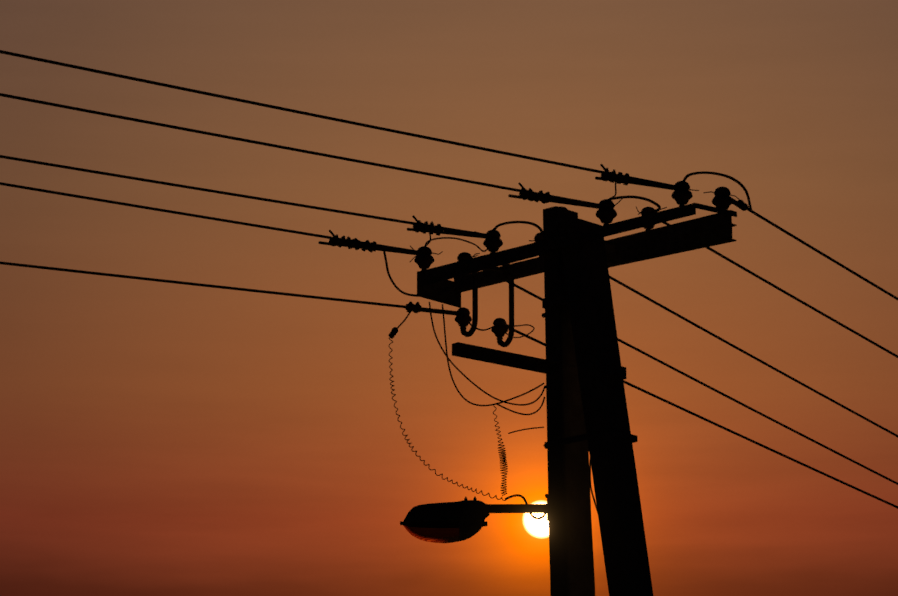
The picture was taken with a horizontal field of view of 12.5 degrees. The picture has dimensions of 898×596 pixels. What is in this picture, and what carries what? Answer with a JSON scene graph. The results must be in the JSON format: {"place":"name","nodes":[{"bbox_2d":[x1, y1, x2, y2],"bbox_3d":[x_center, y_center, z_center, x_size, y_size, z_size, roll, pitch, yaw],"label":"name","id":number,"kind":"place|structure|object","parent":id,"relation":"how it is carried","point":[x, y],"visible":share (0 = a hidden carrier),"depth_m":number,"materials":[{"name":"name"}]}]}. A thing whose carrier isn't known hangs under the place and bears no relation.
{"place":"outdoors","nodes":[
{"label":"outdoors","id":0,"kind":"place"},
{"bbox_2d":[0,0,897,595],"label":"sky","id":1,"kind":"structure","parent":0,"point":[157,438],"materials":[{"name":"orange"}]},
{"label":"ground","id":2,"kind":"structure","parent":0,"visible":0},
{"bbox_2d":[543,206,652,595],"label":"concrete pole with strut","id":3,"kind":"object","parent":2,"relation":"on","point":[586,396],"visible":0.92,"depth_m":20.92,"materials":[{"name":"black concrete"}]},
{"bbox_2d":[329,168,748,520],"bbox_3d":[0.436,0.316,21.023,2.113,1.602,1.068,-10,-18,34],"label":"crossarm steelwork","id":4,"kind":"object","parent":3,"relation":"attached to","point":[692,234],"visible":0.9,"depth_m":21.11,"materials":[{"name":"metal"}]},
{"bbox_2d":[400,497,489,540],"bbox_3d":[-0.021,1.128,20.958,0.457,0.229,0.198,0,-15,1],"label":"street light","id":5,"kind":"object","parent":4,"relation":"attached to","point":[470,516],"visible":0.83,"depth_m":20.89,"materials":[{"name":"paint"}]},
{"bbox_2d":[402,521,459,542],"bbox_3d":[-0.092,1.203,20.940,0.292,0.096,0.180,0,-15,1],"label":"lamp cover","id":6,"kind":"object","parent":5,"relation":"attached to","point":[441,531],"visible":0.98,"depth_m":20.87,"materials":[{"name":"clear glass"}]},
{"bbox_2d":[0,50,897,508],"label":"conductors","id":7,"kind":"object","parent":4,"relation":"attached to","point":[554,200],"visible":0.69,"depth_m":20.95,"materials":[{"name":"metal"}]},
{"bbox_2d":[389,302,597,519],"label":"service cables","id":8,"kind":"object","parent":4,"relation":"attached to","point":[502,452],"visible":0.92,"depth_m":20.93,"materials":[{"name":"black rubber"}]},
{"bbox_2d":[414,181,732,336],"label":"pin insulators","id":9,"kind":"object","parent":4,"relation":"attached to","point":[682,193],"visible":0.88,"depth_m":21.49,"materials":[{"name":"brown ceramic"}]}
]}

